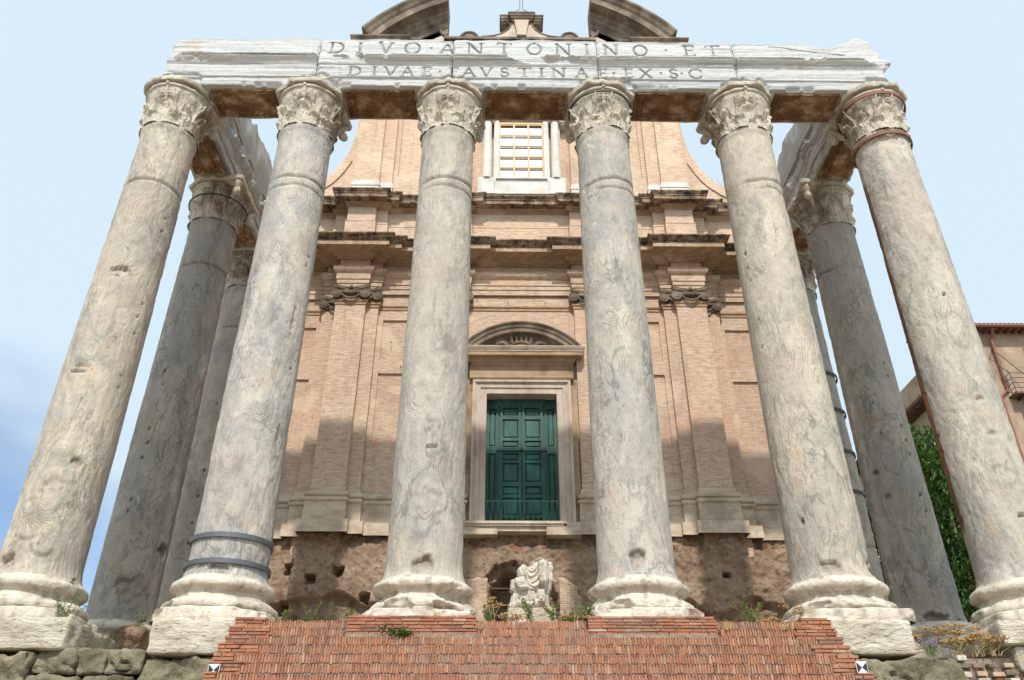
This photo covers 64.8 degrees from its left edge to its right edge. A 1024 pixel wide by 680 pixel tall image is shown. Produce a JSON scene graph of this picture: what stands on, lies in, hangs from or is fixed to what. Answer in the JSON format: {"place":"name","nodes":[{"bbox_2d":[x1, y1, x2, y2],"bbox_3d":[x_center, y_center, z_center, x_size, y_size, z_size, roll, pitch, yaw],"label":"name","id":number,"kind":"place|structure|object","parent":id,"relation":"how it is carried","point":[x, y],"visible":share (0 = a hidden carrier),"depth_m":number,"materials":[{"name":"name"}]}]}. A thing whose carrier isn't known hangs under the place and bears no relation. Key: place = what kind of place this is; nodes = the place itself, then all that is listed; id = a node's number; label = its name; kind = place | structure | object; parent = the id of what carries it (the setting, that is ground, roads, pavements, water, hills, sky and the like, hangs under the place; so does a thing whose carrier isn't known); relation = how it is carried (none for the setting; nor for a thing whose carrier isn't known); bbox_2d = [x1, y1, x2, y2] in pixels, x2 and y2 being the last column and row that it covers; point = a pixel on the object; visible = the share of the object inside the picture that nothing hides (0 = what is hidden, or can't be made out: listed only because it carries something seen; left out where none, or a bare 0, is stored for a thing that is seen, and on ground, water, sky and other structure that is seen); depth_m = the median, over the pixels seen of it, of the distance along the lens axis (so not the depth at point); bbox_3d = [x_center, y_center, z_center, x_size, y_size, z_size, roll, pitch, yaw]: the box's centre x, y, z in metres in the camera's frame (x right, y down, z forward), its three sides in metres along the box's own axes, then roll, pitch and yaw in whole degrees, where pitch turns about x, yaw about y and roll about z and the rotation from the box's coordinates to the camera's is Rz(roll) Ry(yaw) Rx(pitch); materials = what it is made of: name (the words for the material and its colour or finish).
{"place":"outdoors","nodes":[
{"label":"outdoors","id":0,"kind":"place"},
{"bbox_2d":[0,0,1023,610],"label":"sky","id":1,"kind":"structure","parent":0,"point":[74,74],"materials":[{"name":"blue"}]},
{"bbox_2d":[900,323,1023,461],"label":"ochre house","id":2,"kind":"structure","parent":0,"point":[1003,345],"depth_m":53.23,"materials":[{"name":"paint"}]},
{"bbox_3d":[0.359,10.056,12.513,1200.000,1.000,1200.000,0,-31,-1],"label":"ground","id":3,"kind":"structure","parent":0,"visible":0},
{"bbox_2d":[0,647,212,679],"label":"tuff podium wall","id":4,"kind":"structure","parent":3,"relation":"on","point":[86,663],"depth_m":13.81,"materials":[{"name":"beige stone"}]},
{"bbox_2d":[0,616,114,655],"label":"travertine block","id":5,"kind":"structure","parent":4,"relation":"on","point":[37,635],"depth_m":14.01,"materials":[{"name":"beige stone"}]},
{"bbox_2d":[54,590,87,618],"bbox_3d":[-7.874,4.890,14.225,0.580,0.919,0.315,0,-31,-1],"label":"weed","id":6,"kind":"object","parent":5,"relation":"on","point":[79,593],"visible":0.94,"depth_m":14.28,"materials":[{"name":"green plant"}]},
{"bbox_2d":[0,75,224,632],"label":"corinthian column","id":7,"kind":"structure","parent":5,"relation":"on","point":[45,549],"depth_m":17.42,"materials":[{"name":"stone"}]},
{"bbox_2d":[147,618,235,660],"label":"travertine block","id":8,"kind":"structure","parent":4,"relation":"on","point":[170,639],"depth_m":13.97,"materials":[{"name":"beige stone"}]},
{"bbox_2d":[149,77,351,625],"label":"corinthian column","id":9,"kind":"structure","parent":8,"relation":"on","point":[227,571],"depth_m":17.29,"materials":[{"name":"stone"}]},
{"bbox_2d":[202,615,874,679],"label":"brick stairs","id":10,"kind":"structure","parent":3,"relation":"on","point":[361,647],"depth_m":13.04,"materials":[{"name":"red brick"}]},
{"bbox_2d":[208,664,219,672],"bbox_3d":[-4.490,4.965,12.134,0.170,0.170,0.015,0,-31,-1],"label":"survey target","id":11,"kind":"object","parent":10,"relation":"on","point":[213,667],"visible":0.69,"depth_m":12.14},
{"bbox_2d":[280,609,289,620],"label":"weed","id":12,"kind":"object","parent":10,"relation":"on","point":[285,615],"visible":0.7,"depth_m":14.61,"materials":[{"name":"green plant"}]},
{"bbox_2d":[302,599,322,621],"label":"weed","id":13,"kind":"object","parent":10,"relation":"on","point":[314,613],"visible":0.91,"depth_m":14.68,"materials":[{"name":"green plant"}]},
{"bbox_2d":[327,601,334,620],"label":"weed","id":14,"kind":"object","parent":10,"relation":"on","point":[331,609],"visible":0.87,"depth_m":14.68,"materials":[{"name":"green plant"}]},
{"bbox_2d":[344,607,361,621],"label":"weed","id":15,"kind":"object","parent":10,"relation":"on","point":[351,612],"visible":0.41,"depth_m":14.63,"materials":[{"name":"green plant"}]},
{"bbox_2d":[378,624,414,637],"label":"leafy clump","id":16,"kind":"object","parent":10,"relation":"on","point":[399,633],"visible":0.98,"depth_m":13.46,"materials":[{"name":"green plant"}]},
{"bbox_2d":[474,620,486,628],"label":"grass tuft","id":17,"kind":"object","parent":10,"relation":"on","point":[481,625],"visible":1,"depth_m":13.82,"materials":[{"name":"beige plant"}]},
{"bbox_2d":[482,604,493,622],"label":"dark leafed weed","id":18,"kind":"object","parent":10,"relation":"on","point":[488,617],"visible":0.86,"depth_m":14.45,"materials":[{"name":"green plant"}]},
{"bbox_2d":[483,596,508,619],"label":"dry flower","id":19,"kind":"object","parent":10,"relation":"on","point":[492,601],"visible":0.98,"depth_m":14.65,"materials":[{"name":"brown plant"}]},
{"bbox_2d":[498,612,525,622],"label":"dry flower","id":20,"kind":"object","parent":10,"relation":"on","point":[516,616],"visible":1,"depth_m":14.34,"materials":[{"name":"brown plant"}]},
{"bbox_2d":[521,597,534,622],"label":"weed","id":21,"kind":"object","parent":10,"relation":"on","point":[526,608],"visible":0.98,"depth_m":14.48,"materials":[{"name":"green plant"}]},
{"bbox_2d":[542,602,560,622],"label":"weed","id":22,"kind":"object","parent":10,"relation":"on","point":[551,614],"visible":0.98,"depth_m":14.45,"materials":[{"name":"green plant"}]},
{"bbox_2d":[555,609,581,622],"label":"weed","id":23,"kind":"object","parent":10,"relation":"on","point":[568,618],"visible":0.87,"depth_m":14.47,"materials":[{"name":"green plant"}]},
{"bbox_2d":[559,613,595,622],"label":"dry flower","id":24,"kind":"object","parent":10,"relation":"on","point":[566,616],"visible":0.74,"depth_m":14.40,"materials":[{"name":"brown plant"}]},
{"bbox_2d":[574,598,599,624],"bbox_3d":[1.349,4.875,14.423,0.484,0.551,0.259,0,-31,-1],"label":"weed","id":25,"kind":"object","parent":10,"relation":"on","point":[585,610],"visible":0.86,"depth_m":14.42,"materials":[{"name":"green plant"}]},
{"bbox_2d":[711,618,737,629],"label":"grass tuft","id":26,"kind":"object","parent":10,"relation":"on","point":[726,624],"visible":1,"depth_m":13.89,"materials":[{"name":"beige plant"}]},
{"bbox_2d":[726,600,763,622],"bbox_3d":[4.338,5.057,14.845,0.657,0.534,0.429,16,-34,-24],"label":"weed","id":27,"kind":"object","parent":10,"relation":"on","point":[751,614],"visible":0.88,"depth_m":14.89,"materials":[{"name":"green plant"}]},
{"bbox_2d":[756,617,782,621],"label":"dry flower","id":28,"kind":"object","parent":10,"relation":"on","point":[771,619],"visible":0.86,"depth_m":14.60,"materials":[{"name":"beige plant"}]},
{"bbox_2d":[779,622,789,629],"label":"grass tuft","id":29,"kind":"object","parent":10,"relation":"on","point":[786,627],"visible":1,"depth_m":13.87,"materials":[{"name":"beige plant"}]},
{"bbox_2d":[778,605,804,620],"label":"dry flower","id":30,"kind":"object","parent":10,"relation":"on","point":[796,608],"visible":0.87,"depth_m":14.73,"materials":[{"name":"brown plant"}]},
{"bbox_2d":[855,661,868,672],"bbox_3d":[5.320,4.977,12.257,0.170,0.170,0.015,0,-31,-1],"label":"survey target","id":31,"kind":"object","parent":10,"relation":"on","point":[861,667],"visible":0.86,"depth_m":12.25},
{"bbox_2d":[859,655,1023,679],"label":"tuff podium wall","id":32,"kind":"structure","parent":3,"relation":"on","point":[960,667],"depth_m":13.89,"materials":[{"name":"stone"}]},
{"bbox_2d":[829,619,916,661],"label":"travertine block","id":33,"kind":"structure","parent":32,"relation":"on","point":[886,639],"depth_m":14.12,"materials":[{"name":"beige stone"}]},
{"bbox_2d":[696,80,915,625],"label":"corinthian column","id":34,"kind":"structure","parent":33,"relation":"on","point":[832,578],"depth_m":17.42,"materials":[{"name":"stone"}]},
{"bbox_2d":[161,38,890,123],"bbox_3d":[0.478,-7.484,22.936,20.244,2.116,1.535,0,-31,-1],"label":"inscribed architrave","id":35,"kind":"object","parent":34,"relation":"on","point":[516,80],"visible":0.91,"depth_m":22.34,"materials":[{"name":"white stone"}]},
{"bbox_2d":[915,636,937,655],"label":"violet flower","id":36,"kind":"object","parent":32,"relation":"on","point":[931,644],"visible":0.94,"depth_m":14.13,"materials":[{"name":"purple plant"}]},
{"bbox_2d":[913,626,948,657],"bbox_3d":[7.348,5.407,14.387,0.893,0.504,0.467,-19,-36,28],"label":"dry flower","id":37,"kind":"object","parent":32,"relation":"on","point":[915,636],"visible":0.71,"depth_m":14.35,"materials":[{"name":"orange plant"}]},
{"bbox_2d":[925,634,976,656],"bbox_3d":[7.792,5.416,14.264,0.786,0.361,0.505,0,-31,-1],"label":"dry flower","id":38,"kind":"object","parent":32,"relation":"on","point":[952,641],"visible":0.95,"depth_m":14.25,"materials":[{"name":"orange plant"}]},
{"bbox_2d":[937,622,983,654],"bbox_3d":[8.095,5.389,14.477,0.830,0.625,0.402,0,-31,-1],"label":"dry flower","id":39,"kind":"object","parent":32,"relation":"on","point":[954,631],"visible":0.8,"depth_m":14.48,"materials":[{"name":"orange plant"}]},
{"bbox_2d":[949,632,1003,656],"bbox_3d":[8.178,5.404,14.274,0.836,0.392,0.574,0,-31,-1],"label":"dry flower","id":40,"kind":"object","parent":32,"relation":"on","point":[979,634],"visible":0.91,"depth_m":14.19,"materials":[{"name":"orange plant"}]},
{"bbox_2d":[969,619,991,654],"bbox_3d":[8.412,5.311,14.432,0.358,0.611,0.278,-24,-38,34],"label":"grass tuft","id":41,"kind":"object","parent":32,"relation":"on","point":[987,652],"visible":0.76,"depth_m":14.40,"materials":[{"name":"beige plant"}]},
{"bbox_2d":[967,635,1022,656],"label":"dry flower","id":42,"kind":"object","parent":32,"relation":"on","point":[990,645],"visible":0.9,"depth_m":14.16,"materials":[{"name":"orange plant"}]},
{"bbox_2d":[985,646,1023,671],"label":"travertine block","id":43,"kind":"structure","parent":32,"relation":"on","point":[1015,654],"depth_m":14.16,"materials":[{"name":"beige stone"}]},
{"bbox_2d":[948,620,1023,657],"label":"travertine block","id":44,"kind":"structure","parent":43,"relation":"on","point":[1013,630],"depth_m":14.27,"materials":[{"name":"beige stone"}]},
{"bbox_2d":[823,81,1023,635],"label":"corinthian column","id":45,"kind":"structure","parent":44,"relation":"on","point":[979,452],"depth_m":17.93,"materials":[{"name":"stone"}]},
{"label":"terrace","id":46,"kind":"structure","parent":3,"relation":"on","visible":0},
{"bbox_2d":[863,490,889,600],"bbox_3d":[14.860,8.871,31.543,3.294,6.900,3.004,0,-31,-1],"label":"evergreen tree","id":47,"kind":"object","parent":46,"relation":"on","point":[869,516],"visible":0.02,"depth_m":31.94,"materials":[{"name":"green plant"}]},
{"bbox_2d":[855,393,962,538],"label":"pale house","id":48,"kind":"structure","parent":46,"relation":"on","point":[916,412],"depth_m":45.03,"materials":[{"name":"paint"}]},
{"bbox_2d":[879,481,978,621],"bbox_3d":[17.470,8.772,30.645,6.544,7.511,4.934,0,-31,-1],"label":"evergreen tree","id":49,"kind":"object","parent":46,"relation":"on","point":[961,567],"visible":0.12,"depth_m":30.44,"materials":[{"name":"green plant"}]},
{"bbox_2d":[909,422,971,614],"bbox_3d":[18.031,7.840,33.436,5.194,9.388,4.404,0,-31,-1],"label":"evergreen tree","id":50,"kind":"object","parent":46,"relation":"on","point":[930,462],"visible":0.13,"depth_m":34.11,"materials":[{"name":"green plant"}]},
{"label":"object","id":51,"kind":"structure","parent":0,"visible":0},
{"bbox_2d":[478,625,949,659],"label":"portico floor","id":52,"kind":"structure","parent":51,"relation":"on","point":[940,658],"depth_m":17.45,"materials":[{"name":"grey stone"}]},
{"bbox_2d":[109,624,150,650],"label":"stone block","id":53,"kind":"structure","parent":52,"relation":"on","point":[133,636],"depth_m":17.71,"materials":[{"name":"brown stone"}]},
{"bbox_2d":[134,611,149,625],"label":"weed","id":54,"kind":"object","parent":53,"relation":"on","point":[141,620],"visible":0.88,"depth_m":18.15,"materials":[{"name":"green plant"}]},
{"bbox_2d":[86,174,258,636],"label":"corinthian column","id":55,"kind":"structure","parent":52,"relation":"on","point":[127,582],"depth_m":21.11,"materials":[{"name":"grey stone"}]},
{"bbox_2d":[190,118,271,246],"bbox_3d":[-9.331,-4.909,28.492,1.718,3.434,10.840,0,-31,-1],"label":"side architrave","id":56,"kind":"object","parent":55,"relation":"on","point":[237,147],"visible":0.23,"depth_m":25.82,"materials":[{"name":"white stone"}]},
{"bbox_2d":[156,246,254,608],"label":"corinthian column","id":57,"kind":"structure","parent":52,"relation":"on","point":[195,479],"depth_m":24.87,"materials":[{"name":"grey stone"}]},
{"bbox_2d":[362,77,485,620],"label":"corinthian column","id":58,"kind":"structure","parent":52,"relation":"on","point":[423,575],"depth_m":17.33,"materials":[{"name":"stone"}]},
{"bbox_2d":[268,532,791,623],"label":"rubble wall","id":59,"kind":"structure","parent":52,"relation":"on","point":[716,572],"depth_m":23.47,"materials":[{"name":"brown stone"}]},
{"bbox_2d":[273,0,783,556],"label":"church facade","id":60,"kind":"structure","parent":59,"relation":"on","point":[527,420],"depth_m":27.70,"materials":[{"name":"beige brick"}]},
{"bbox_2d":[499,121,543,176],"bbox_3d":[0.371,-7.553,32.229,1.800,3.590,0.145,0,-31,-1],"label":"window frame","id":61,"kind":"structure","parent":60,"relation":"in","point":[521,148],"depth_m":32.28,"materials":[{"name":"brown wood"}]},
{"bbox_2d":[485,399,558,520],"bbox_3d":[0.313,3.882,25.679,2.300,4.440,0.290,0,-31,-1],"label":"door","id":62,"kind":"structure","parent":60,"relation":"in","point":[522,459],"depth_m":25.71,"materials":[{"name":"green paint"}]},
{"bbox_2d":[485,501,559,520],"bbox_3d":[0.318,5.202,24.377,2.320,0.716,0.030,0,-31,-1],"label":"zigzag railing","id":63,"kind":"object","parent":60,"relation":"on","point":[520,507],"visible":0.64,"depth_m":24.45,"materials":[{"name":"metal"}]},
{"bbox_2d":[506,607,556,622],"bbox_3d":[0.485,7.458,19.904,1.251,1.542,1.070,0,-31,-1],"label":"statue pedestal","id":64,"kind":"object","parent":52,"relation":"on","point":[540,614],"visible":0.16,"depth_m":19.79,"materials":[{"name":"stone"}]},
{"bbox_2d":[508,558,554,607],"bbox_3d":[0.495,6.179,20.509,1.230,1.346,0.643,0,-31,-1],"label":"headless statue","id":65,"kind":"object","parent":64,"relation":"on","point":[534,580],"visible":0.9,"depth_m":20.35,"materials":[{"name":"stone"}]},
{"bbox_2d":[563,79,704,616],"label":"corinthian column","id":66,"kind":"structure","parent":52,"relation":"on","point":[637,575],"depth_m":17.39,"materials":[{"name":"stone"}]},
{"bbox_2d":[797,250,888,600],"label":"corinthian column","id":67,"kind":"structure","parent":52,"relation":"on","point":[809,277],"depth_m":25.23,"materials":[{"name":"grey stone"}]},
{"bbox_2d":[787,178,970,656],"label":"corinthian column","id":68,"kind":"structure","parent":52,"relation":"on","point":[918,577],"depth_m":21.29,"materials":[{"name":"grey stone"}]},
{"bbox_2d":[777,123,855,250],"bbox_3d":[9.910,-4.620,28.573,1.724,3.024,10.840,0,-31,-1],"label":"side architrave","id":69,"kind":"object","parent":68,"relation":"on","point":[808,151],"visible":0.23,"depth_m":25.35,"materials":[{"name":"white stone"}]}
]}

